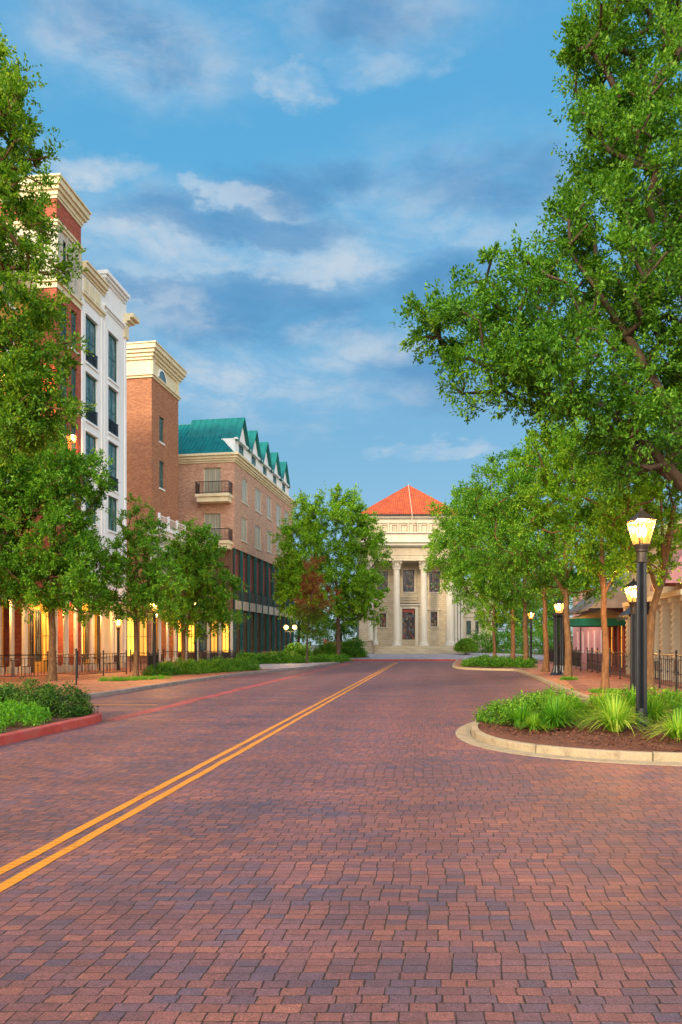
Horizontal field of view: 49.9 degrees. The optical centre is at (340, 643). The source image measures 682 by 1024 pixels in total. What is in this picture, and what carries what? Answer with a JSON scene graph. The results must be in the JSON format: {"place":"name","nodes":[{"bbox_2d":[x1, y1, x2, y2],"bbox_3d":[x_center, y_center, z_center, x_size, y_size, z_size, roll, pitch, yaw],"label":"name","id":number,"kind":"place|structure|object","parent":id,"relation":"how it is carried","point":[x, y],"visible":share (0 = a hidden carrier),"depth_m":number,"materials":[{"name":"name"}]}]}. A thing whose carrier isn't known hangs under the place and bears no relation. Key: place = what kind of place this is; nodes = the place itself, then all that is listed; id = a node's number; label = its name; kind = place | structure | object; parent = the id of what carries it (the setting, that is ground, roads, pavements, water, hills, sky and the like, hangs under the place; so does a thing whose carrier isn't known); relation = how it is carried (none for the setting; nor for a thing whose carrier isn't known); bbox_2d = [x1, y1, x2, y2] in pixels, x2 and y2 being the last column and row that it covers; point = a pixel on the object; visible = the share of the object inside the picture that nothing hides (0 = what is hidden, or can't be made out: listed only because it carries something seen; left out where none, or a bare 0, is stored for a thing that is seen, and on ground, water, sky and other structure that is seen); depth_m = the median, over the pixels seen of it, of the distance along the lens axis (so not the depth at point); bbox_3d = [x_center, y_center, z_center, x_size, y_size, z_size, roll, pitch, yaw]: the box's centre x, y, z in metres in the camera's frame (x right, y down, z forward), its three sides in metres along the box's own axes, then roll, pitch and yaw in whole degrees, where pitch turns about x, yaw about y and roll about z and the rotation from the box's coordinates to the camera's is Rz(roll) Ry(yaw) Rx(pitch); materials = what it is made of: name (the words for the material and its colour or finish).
{"place":"outdoors","nodes":[
{"label":"outdoors","id":0,"kind":"place"},
{"bbox_2d":[0,257,35,674],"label":"yellow building","id":1,"kind":"structure","parent":0,"point":[24,640],"depth_m":35.99,"materials":[{"name":"paint"}]},
{"bbox_2d":[81,260,139,670],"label":"white building","id":2,"kind":"structure","parent":0,"point":[107,321],"depth_m":43.47,"materials":[{"name":"paint"}]},
{"bbox_2d":[85,611,88,659],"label":"shop window","id":3,"kind":"structure","parent":2,"relation":"in","point":[86,625],"depth_m":44.17,"materials":[{"name":"orange glass"}]},
{"bbox_2d":[85,310,98,372],"bbox_3d":[-14.089,-16.992,41.302,0.230,2.908,1.598,0,0,7],"label":"window","id":4,"kind":"structure","parent":2,"relation":"in","point":[91,360],"depth_m":41.46,"materials":[{"name":"teal glass"}]},
{"bbox_2d":[85,368,98,429],"bbox_3d":[-14.089,-13.782,41.302,0.230,2.946,1.598,0,0,7],"label":"window","id":5,"kind":"structure","parent":2,"relation":"in","point":[92,418],"depth_m":41.46,"materials":[{"name":"teal glass"}]},
{"bbox_2d":[85,428,98,472],"bbox_3d":[-14.089,-10.872,41.302,0.230,2.157,1.598,0,0,7],"label":"window","id":6,"kind":"structure","parent":2,"relation":"in","point":[90,440],"depth_m":41.30,"materials":[{"name":"teal glass"}]},
{"bbox_2d":[108,492,118,534],"bbox_3d":[-13.751,-7.816,44.132,0.230,2.324,1.520,0,0,7],"label":"window","id":7,"kind":"structure","parent":2,"relation":"in","point":[111,501],"depth_m":44.14,"materials":[{"name":"teal glass"}]},
{"bbox_2d":[108,327,119,387],"bbox_3d":[-13.751,-17.196,44.132,0.230,3.046,1.520,0,0,7],"label":"window","id":8,"kind":"structure","parent":2,"relation":"in","point":[111,340],"depth_m":44.14,"materials":[{"name":"teal glass"}]},
{"bbox_2d":[108,382,119,439],"bbox_3d":[-13.751,-13.989,44.132,0.230,3.046,1.520,0,0,7],"label":"window","id":9,"kind":"structure","parent":2,"relation":"in","point":[112,423],"depth_m":44.14,"materials":[{"name":"teal glass"}]},
{"bbox_2d":[108,437,119,494],"bbox_3d":[-13.751,-10.682,44.132,0.230,3.086,1.520,0,0,7],"label":"window","id":10,"kind":"structure","parent":2,"relation":"in","point":[111,448],"depth_m":44.33,"materials":[{"name":"teal glass"}]},
{"bbox_2d":[126,340,186,662],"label":"brick tower building","id":11,"kind":"structure","parent":0,"point":[156,372],"depth_m":56.31,"materials":[{"name":"brown brick"}]},
{"bbox_2d":[126,616,133,656],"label":"shop window","id":12,"kind":"structure","parent":11,"relation":"in","point":[129,624],"depth_m":56.23,"materials":[{"name":"yellow"}]},
{"bbox_2d":[139,616,147,656],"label":"shop window","id":13,"kind":"structure","parent":11,"relation":"in","point":[143,633],"depth_m":56.04,"materials":[{"name":"yellow"}]},
{"bbox_2d":[0,661,332,697],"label":"sidewalk","id":14,"kind":"structure","parent":0,"point":[91,682],"depth_m":30.57,"materials":[{"name":"orange brick"}]},
{"bbox_2d":[0,651,47,676],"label":"iron fence","id":15,"kind":"object","parent":14,"relation":"on","point":[21,658],"visible":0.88,"depth_m":30.47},
{"bbox_2d":[0,173,91,672],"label":"red brick building","id":16,"kind":"structure","parent":14,"relation":"on","point":[74,213],"depth_m":38.80,"materials":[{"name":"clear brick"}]},
{"bbox_2d":[28,609,33,672],"bbox_3d":[-16.012,-0.168,37.867,0.060,3.296,0.475,0,0,7],"label":"door","id":17,"kind":"structure","parent":16,"relation":"in","point":[31,625],"depth_m":37.95,"materials":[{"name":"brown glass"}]},
{"bbox_2d":[35,609,41,661],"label":"shop window","id":18,"kind":"structure","parent":16,"relation":"in","point":[38,624],"depth_m":38.61,"materials":[{"name":"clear glass"}]},
{"bbox_2d":[43,612,48,660],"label":"shop window","id":19,"kind":"structure","parent":16,"relation":"in","point":[45,619],"depth_m":39.33,"materials":[{"name":"yellow"}]},
{"bbox_2d":[0,410,122,680],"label":"street tree","id":20,"kind":"object","parent":14,"relation":"on","point":[26,490],"visible":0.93,"depth_m":28.56,"materials":[{"name":"green plant"}]},
{"bbox_2d":[56,650,126,677],"bbox_3d":[-11.032,0.885,34.017,2.252,1.190,3.633,0,0,44],"label":"iron fence","id":21,"kind":"object","parent":14,"relation":"on","point":[84,657],"visible":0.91,"depth_m":33.14,"materials":[{"name":"metal"}]},
{"bbox_2d":[114,615,121,670],"bbox_3d":[-12.449,-0.065,41.000,0.381,3.090,0.381,0,0,-9],"label":"street lamp","id":22,"kind":"object","parent":14,"relation":"on","point":[118,627],"visible":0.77,"depth_m":40.93,"materials":[{"name":"black metal"}]},
{"bbox_2d":[98,675,169,680],"bbox_3d":[-8.460,1.370,30.391,1.358,0.220,3.506,0,0,41],"label":"grass patch","id":23,"kind":"object","parent":14,"relation":"on","point":[152,677],"visible":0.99,"depth_m":29.82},
{"bbox_2d":[93,492,189,677],"bbox_3d":[-8.771,-2.477,31.459,4.659,7.922,3.555,0,0,0],"label":"street tree","id":24,"kind":"object","parent":14,"relation":"on","point":[151,589],"visible":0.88,"depth_m":31.12,"materials":[{"name":"green plant"}]},
{"bbox_2d":[129,649,158,671],"bbox_3d":[-10.689,0.885,39.684,1.136,1.190,4.636,0,0,-7],"label":"iron fence","id":25,"kind":"object","parent":14,"relation":"on","point":[149,659],"visible":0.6,"depth_m":38.41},
{"bbox_2d":[151,604,156,674],"bbox_3d":[-8.756,-0.365,34.400,0.381,3.690,0.381,0,0,-9],"label":"street lamp","id":26,"kind":"object","parent":14,"relation":"on","point":[154,642],"visible":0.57,"depth_m":34.34,"materials":[{"name":"black metal"}]},
{"bbox_2d":[141,516,251,661],"bbox_3d":[-8.240,-2.747,41.076,5.299,8.466,5.283,0,0,-41],"label":"street tree","id":27,"kind":"object","parent":14,"relation":"on","point":[198,564],"visible":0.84,"depth_m":40.41,"materials":[{"name":"green plant"}]},
{"bbox_2d":[163,648,235,661],"bbox_3d":[-8.329,0.885,48.749,1.906,1.190,10.504,0,0,16],"label":"iron fence","id":28,"kind":"object","parent":14,"relation":"on","point":[212,654],"visible":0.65,"depth_m":47.56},
{"bbox_2d":[140,656,261,675],"bbox_3d":[-6.962,1.034,38.066,2.099,0.951,9.633,0,0,24],"label":"kerb hedge","id":29,"kind":"object","parent":14,"relation":"on","point":[190,666],"visible":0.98,"depth_m":36.93,"materials":[{"name":"green plant"}]},
{"bbox_2d":[260,662,330,668],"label":"plaza paving","id":30,"kind":"structure","parent":0,"point":[277,666],"depth_m":50.34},
{"bbox_2d":[235,650,305,663],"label":"long hedge","id":31,"kind":"object","parent":30,"relation":"on","point":[270,657],"visible":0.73,"depth_m":55.10,"materials":[{"name":"green plant"}]},
{"bbox_2d":[283,642,313,656],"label":"leafy bush","id":32,"kind":"object","parent":30,"relation":"on","point":[301,650],"visible":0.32,"depth_m":59.73,"materials":[{"name":"green plant"}]},
{"bbox_2d":[287,554,342,662],"bbox_3d":[-2.037,-2.707,56.202,3.398,8.380,3.465,0,0,40],"label":"rusty tree","id":33,"kind":"object","parent":30,"relation":"on","point":[312,608],"visible":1,"depth_m":55.85,"materials":[{"name":"brown plant"}]},
{"bbox_2d":[293,652,353,662],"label":"hedge","id":34,"kind":"object","parent":30,"relation":"on","point":[326,658],"visible":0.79,"depth_m":59.86,"materials":[{"name":"green plant"}]},
{"bbox_2d":[267,481,393,655],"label":"round tree","id":35,"kind":"object","parent":30,"relation":"on","point":[306,530],"visible":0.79,"depth_m":65.14,"materials":[{"name":"green plant"}]},
{"bbox_2d":[0,661,681,1023],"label":"road","id":36,"kind":"structure","parent":0,"point":[387,846],"depth_m":5.25,"materials":[{"name":"red brick"}]},
{"bbox_2d":[0,710,83,733],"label":"planter earth","id":37,"kind":"structure","parent":36,"relation":"on","point":[9,728],"depth_m":13.67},
{"bbox_2d":[0,696,54,732],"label":"hedge","id":38,"kind":"object","parent":37,"relation":"on","point":[23,713],"visible":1,"depth_m":13.69,"materials":[{"name":"green plant"}]},
{"bbox_2d":[0,23,96,475],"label":"shade tree","id":39,"kind":"object","parent":37,"relation":"on","point":[25,398],"visible":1,"depth_m":15.76,"materials":[{"name":"green plant"}]},
{"bbox_2d":[0,677,98,718],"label":"clipped hedge","id":40,"kind":"object","parent":37,"relation":"on","point":[45,695],"visible":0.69,"depth_m":14.96,"materials":[{"name":"green plant"}]},
{"bbox_2d":[0,712,101,745],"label":"kerb","id":41,"kind":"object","parent":36,"relation":"on","point":[37,731],"visible":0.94,"depth_m":13.02,"materials":[{"name":"red paint"}]},
{"bbox_2d":[0,662,395,874],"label":"line paint","id":42,"kind":"object","parent":36,"relation":"on","point":[36,852],"visible":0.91,"depth_m":7.20,"materials":[{"name":"paint"}]},
{"bbox_2d":[0,662,397,891],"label":"line paint","id":43,"kind":"object","parent":36,"relation":"on","point":[13,880],"visible":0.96,"depth_m":6.79,"materials":[{"name":"paint"}]},
{"bbox_2d":[58,661,348,698],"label":"kerb","id":44,"kind":"structure","parent":36,"relation":"on","point":[119,691],"depth_m":29.76,"materials":[{"name":"concrete"}]},
{"bbox_2d":[106,663,348,719],"bbox_3d":[-2.025,1.596,38.650,0.402,0.001,47.074,0,0,7],"label":"edge line paint","id":45,"kind":"object","parent":36,"relation":"on","point":[165,707],"visible":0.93,"depth_m":21.09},
{"bbox_2d":[351,659,461,660],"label":"kerb","id":46,"kind":"structure","parent":36,"relation":"on","point":[405,659],"depth_m":68.95,"materials":[{"name":"red paint"}]},
{"bbox_2d":[452,660,591,700],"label":"kerb","id":47,"kind":"structure","parent":36,"relation":"on","point":[558,687],"depth_m":33.25,"materials":[{"name":"concrete"}]},
{"bbox_2d":[455,721,681,765],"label":"gutter apron","id":48,"kind":"object","parent":36,"relation":"on","point":[463,734],"visible":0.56,"depth_m":10.55,"materials":[{"name":"concrete"}]},
{"bbox_2d":[471,721,681,762],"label":"kerb planter","id":49,"kind":"object","parent":36,"relation":"on","point":[483,737],"visible":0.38,"depth_m":10.35,"materials":[{"name":"concrete"}]},
{"bbox_2d":[476,711,681,751],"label":"planter soil","id":50,"kind":"structure","parent":49,"relation":"in","point":[539,740],"depth_m":11.73,"materials":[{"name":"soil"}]},
{"bbox_2d":[499,702,540,726],"bbox_3d":[3.263,1.249,13.207,1.121,0.443,1.140,0,0,0],"label":"blade plant","id":51,"kind":"object","parent":50,"relation":"on","point":[518,717],"visible":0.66,"depth_m":13.11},
{"bbox_2d":[472,688,587,725],"bbox_3d":[3.728,1.204,14.323,2.730,0.612,1.429,0,0,-36],"label":"planter shrub","id":52,"kind":"object","parent":50,"relation":"on","point":[503,709],"visible":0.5,"depth_m":13.94,"materials":[{"name":"green plant"}]},
{"bbox_2d":[513,713,553,731],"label":"blade plant","id":53,"kind":"object","parent":50,"relation":"on","point":[534,724],"visible":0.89,"depth_m":12.48,"materials":[{"name":"green plant"}]},
{"bbox_2d":[388,0,681,513],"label":"shade tree","id":54,"kind":"object","parent":50,"relation":"on","point":[632,114],"visible":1,"depth_m":13.01,"materials":[{"name":"green plant"}]},
{"bbox_2d":[514,693,591,728],"bbox_3d":[3.723,1.169,12.883,1.380,0.599,1.365,0,0,-22],"label":"blade plant","id":55,"kind":"object","parent":50,"relation":"on","point":[554,716],"visible":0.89,"depth_m":12.77,"materials":[{"name":"plant"}]},
{"bbox_2d":[536,693,593,723],"bbox_3d":[4.103,1.176,13.693,1.533,0.585,1.487,0,0,0],"label":"blade plant","id":56,"kind":"object","parent":50,"relation":"on","point":[570,710],"visible":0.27,"depth_m":13.59,"materials":[{"name":"green plant"}]},
{"bbox_2d":[564,695,594,717],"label":"blade plant","id":57,"kind":"object","parent":50,"relation":"on","point":[577,705],"visible":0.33,"depth_m":14.45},
{"bbox_2d":[583,690,630,717],"bbox_3d":[5.307,1.176,14.803,1.488,0.585,1.533,0,0,-4],"label":"blade plant","id":58,"kind":"object","parent":50,"relation":"on","point":[600,696],"visible":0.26,"depth_m":14.70,"materials":[{"name":"green plant"}]},
{"bbox_2d":[535,684,681,715],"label":"planter shrub","id":59,"kind":"object","parent":50,"relation":"on","point":[673,697],"visible":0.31,"depth_m":15.34,"materials":[{"name":"green plant"}]},
{"bbox_2d":[573,689,658,735],"bbox_3d":[4.634,1.112,12.353,1.597,0.713,1.495,0,0,43],"label":"blade plant","id":60,"kind":"object","parent":50,"relation":"on","point":[614,717],"visible":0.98,"depth_m":12.24,"materials":[{"name":"plant"}]},
{"bbox_2d":[627,507,656,726],"bbox_3d":[5.450,-0.495,13.300,0.381,3.990,0.381,0,0,-9],"label":"street lamp","id":61,"kind":"object","parent":50,"relation":"on","point":[640,518],"visible":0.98,"depth_m":13.22,"materials":[{"name":"black metal"}]},
{"bbox_2d":[629,692,678,721],"bbox_3d":[5.904,1.176,13.907,1.487,0.585,1.533,0,0,-38],"label":"blade plant","id":62,"kind":"object","parent":50,"relation":"on","point":[656,709],"visible":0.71,"depth_m":13.75,"materials":[{"name":"green plant"}]},
{"bbox_2d":[635,708,681,740],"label":"blade plant","id":63,"kind":"object","parent":50,"relation":"on","point":[674,730],"visible":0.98,"depth_m":11.27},
{"bbox_2d":[0,0,681,644],"label":"sky","id":64,"kind":"structure","parent":0,"point":[264,183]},
{"bbox_2d":[311,649,542,659],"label":"courthouse plaza","id":65,"kind":"structure","parent":0,"point":[423,656],"depth_m":75.51,"materials":[{"name":"concrete"}]},
{"bbox_2d":[178,417,296,660],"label":"green roofed building","id":66,"kind":"structure","parent":65,"relation":"on","point":[234,486],"depth_m":67.06,"materials":[{"name":"pink brick"}]},
{"bbox_2d":[204,468,220,493],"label":"french window","id":67,"kind":"structure","parent":66,"relation":"in","point":[210,474],"depth_m":64.50,"materials":[{"name":"glass"}]},
{"bbox_2d":[204,513,220,540],"bbox_3d":[-11.283,-10.211,64.494,1.542,2.502,0.060,0,0,9],"label":"french window","id":68,"kind":"structure","parent":66,"relation":"in","point":[215,519],"depth_m":64.47,"materials":[{"name":"glass"}]},
{"bbox_2d":[222,620,228,652],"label":"shop window","id":69,"kind":"structure","parent":66,"relation":"in","point":[225,641],"depth_m":64.25,"materials":[{"name":"yellow"}]},
{"bbox_2d":[241,517,247,543],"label":"window","id":70,"kind":"structure","parent":66,"relation":"in","point":[243,521],"depth_m":66.96,"materials":[{"name":"glass"}]},
{"bbox_2d":[255,525,261,550],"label":"window","id":71,"kind":"structure","parent":66,"relation":"in","point":[257,529],"depth_m":71.59,"materials":[{"name":"glass"}]},
{"bbox_2d":[255,488,262,514],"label":"window","id":72,"kind":"structure","parent":66,"relation":"in","point":[257,493],"depth_m":71.68,"materials":[{"name":"glass"}]},
{"bbox_2d":[294,610,330,646],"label":"background tree","id":73,"kind":"object","parent":65,"relation":"on","point":[297,635],"visible":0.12,"depth_m":101.61,"materials":[{"name":"plant"}]},
{"bbox_2d":[310,640,343,656],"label":"leafy bush","id":74,"kind":"object","parent":65,"relation":"on","point":[328,648],"visible":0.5,"depth_m":70.03,"materials":[{"name":"green plant"}]},
{"bbox_2d":[311,600,357,640],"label":"background tree","id":75,"kind":"object","parent":65,"relation":"on","point":[345,632],"visible":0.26,"depth_m":105.61,"materials":[{"name":"plant"}]},
{"bbox_2d":[340,637,369,657],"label":"leafy bush","id":76,"kind":"object","parent":65,"relation":"on","point":[352,648],"visible":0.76,"depth_m":72.96,"materials":[{"name":"green plant"}]},
{"bbox_2d":[355,484,463,653],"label":"courthouse","id":77,"kind":"structure","parent":65,"relation":"on","point":[418,618],"depth_m":85.32,"materials":[{"name":"beige stone"}]},
{"bbox_2d":[376,570,389,592],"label":"stained window","id":78,"kind":"structure","parent":77,"relation":"in","point":[387,574],"depth_m":87.10,"materials":[{"name":"multicoloured glass"}]},
{"bbox_2d":[377,610,388,627],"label":"window","id":79,"kind":"structure","parent":77,"relation":"in","point":[384,620],"depth_m":86.84,"materials":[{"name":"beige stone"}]},
{"bbox_2d":[401,569,415,592],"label":"stained window","id":80,"kind":"structure","parent":77,"relation":"in","point":[408,576],"depth_m":87.10,"materials":[{"name":"multicoloured glass"}]},
{"bbox_2d":[400,604,419,645],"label":"door","id":81,"kind":"structure","parent":77,"relation":"in","point":[408,612],"depth_m":87.10,"materials":[{"name":"multicoloured glass"}]},
{"bbox_2d":[428,609,439,626],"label":"window","id":82,"kind":"structure","parent":77,"relation":"in","point":[433,613],"depth_m":86.80,"materials":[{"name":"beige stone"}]},
{"bbox_2d":[428,570,441,592],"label":"stained window","id":83,"kind":"structure","parent":77,"relation":"in","point":[432,577],"depth_m":87.14,"materials":[{"name":"multicoloured glass"}]},
{"bbox_2d":[453,637,478,654],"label":"round bush","id":84,"kind":"object","parent":65,"relation":"on","point":[464,645],"visible":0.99,"depth_m":78.82,"materials":[{"name":"green plant"}]},
{"bbox_2d":[463,580,492,651],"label":"courthouse annex","id":85,"kind":"object","parent":65,"relation":"on","point":[470,624],"visible":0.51,"depth_m":92.00,"materials":[{"name":"beige stone"}]},
{"bbox_2d":[466,626,572,654],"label":"tall hedge","id":86,"kind":"object","parent":65,"relation":"on","point":[485,643],"visible":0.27,"depth_m":83.66,"materials":[{"name":"green plant"}]},
{"bbox_2d":[496,572,552,638],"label":"background tree","id":87,"kind":"object","parent":65,"relation":"on","point":[534,617],"visible":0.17,"depth_m":97.29,"materials":[{"name":"green plant"}]},
{"bbox_2d":[532,567,584,639],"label":"background tree","id":88,"kind":"object","parent":65,"relation":"on","point":[549,615],"visible":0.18,"depth_m":93.58,"materials":[{"name":"green plant"}]},
{"bbox_2d":[455,660,681,697],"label":"sidewalk","id":89,"kind":"structure","parent":0,"point":[586,681],"depth_m":30.57,"materials":[{"name":"orange brick"}]},
{"bbox_2d":[421,484,526,658],"bbox_3d":[10.360,-5.422,57.120,8.382,13.861,6.024,0,0,0],"label":"street tree","id":90,"kind":"object","parent":89,"relation":"on","point":[447,575],"visible":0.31,"depth_m":56.76,"materials":[{"name":"green plant"}]},
{"bbox_2d":[428,478,550,659],"bbox_3d":[9.727,-4.682,47.319,8.397,12.343,6.192,0,0,0],"label":"street tree","id":91,"kind":"object","parent":89,"relation":"on","point":[441,544],"visible":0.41,"depth_m":46.67,"materials":[{"name":"green plant"}]},
{"bbox_2d":[461,663,517,667],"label":"bulb soil","id":92,"kind":"structure","parent":89,"relation":"on","point":[489,667],"depth_m":45.52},
{"bbox_2d":[459,656,537,667],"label":"bulb hedge","id":93,"kind":"object","parent":92,"relation":"on","point":[511,662],"visible":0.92,"depth_m":46.51,"materials":[{"name":"green plant"}]},
{"bbox_2d":[471,653,537,662],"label":"ground cover","id":94,"kind":"object","parent":92,"relation":"on","point":[534,659],"visible":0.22,"depth_m":57.25,"materials":[{"name":"green plant"}]},
{"bbox_2d":[453,538,534,656],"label":"street tree","id":95,"kind":"object","parent":89,"relation":"on","point":[471,604],"visible":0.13,"depth_m":65.91,"materials":[{"name":"green plant"}]},
{"bbox_2d":[444,484,592,671],"bbox_3d":[9.459,-3.573,38.888,8.001,10.140,5.746,0,0,0],"label":"street tree","id":96,"kind":"object","parent":89,"relation":"on","point":[464,515],"visible":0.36,"depth_m":38.80,"materials":[{"name":"green plant"}]},
{"bbox_2d":[455,419,629,678],"bbox_3d":[8.515,-4.075,30.320,7.476,11.130,5.216,0,0,0],"label":"street tree","id":97,"kind":"object","parent":89,"relation":"on","point":[523,562],"visible":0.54,"depth_m":30.10,"materials":[{"name":"green plant"}]},
{"bbox_2d":[550,599,564,674],"bbox_3d":[10.409,-0.340,35.005,0.890,3.640,0.610,0,0,0],"label":"street lamp","id":98,"kind":"object","parent":89,"relation":"on","point":[558,647],"visible":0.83,"depth_m":34.90,"materials":[{"name":"black metal"}]},
{"bbox_2d":[549,648,581,669],"bbox_3d":[15.320,0.835,51.239,0.240,1.290,17.806,0,0,9],"label":"iron fence","id":99,"kind":"object","parent":89,"relation":"on","point":[576,658],"visible":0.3,"depth_m":44.99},
{"bbox_2d":[503,418,681,692],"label":"street tree","id":100,"kind":"object","parent":89,"relation":"on","point":[548,477],"visible":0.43,"depth_m":22.30,"materials":[{"name":"green plant"}]},
{"bbox_2d":[570,609,625,671],"bbox_3d":[14.450,-0.245,40.500,3.560,3.450,3.200,0,0,0],"label":"cafe awning","id":101,"kind":"object","parent":89,"relation":"on","point":[591,619],"visible":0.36,"depth_m":38.97,"materials":[{"name":"green fabric"}]},
{"bbox_2d":[569,572,631,670],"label":"brown cafe building","id":102,"kind":"structure","parent":89,"relation":"on","point":[616,638],"depth_m":40.56,"materials":[{"name":"brown"}]},
{"bbox_2d":[567,373,681,700],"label":"street tree","id":103,"kind":"object","parent":89,"relation":"on","point":[665,549],"visible":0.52,"depth_m":18.50,"materials":[{"name":"green plant"}]},
{"bbox_2d":[624,578,635,690],"bbox_3d":[7.982,-0.158,20.000,0.362,3.276,0.362,0,0,-9],"label":"street lamp","id":104,"kind":"object","parent":89,"relation":"on","point":[630,586],"visible":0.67,"depth_m":19.93,"materials":[{"name":"black metal"}]},
{"bbox_2d":[587,648,681,690],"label":"iron fence","id":105,"kind":"object","parent":89,"relation":"on","point":[590,660],"visible":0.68,"depth_m":29.75,"materials":[{"name":"metal"}]},
{"bbox_2d":[617,520,681,681],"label":"cream shop building","id":106,"kind":"structure","parent":89,"relation":"on","point":[668,631],"depth_m":29.99,"materials":[{"name":"beige paint"}]},
{"bbox_2d":[573,583,618,663],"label":"pink building","id":107,"kind":"structure","parent":0,"point":[591,637],"depth_m":57.37,"materials":[{"name":"paint"}]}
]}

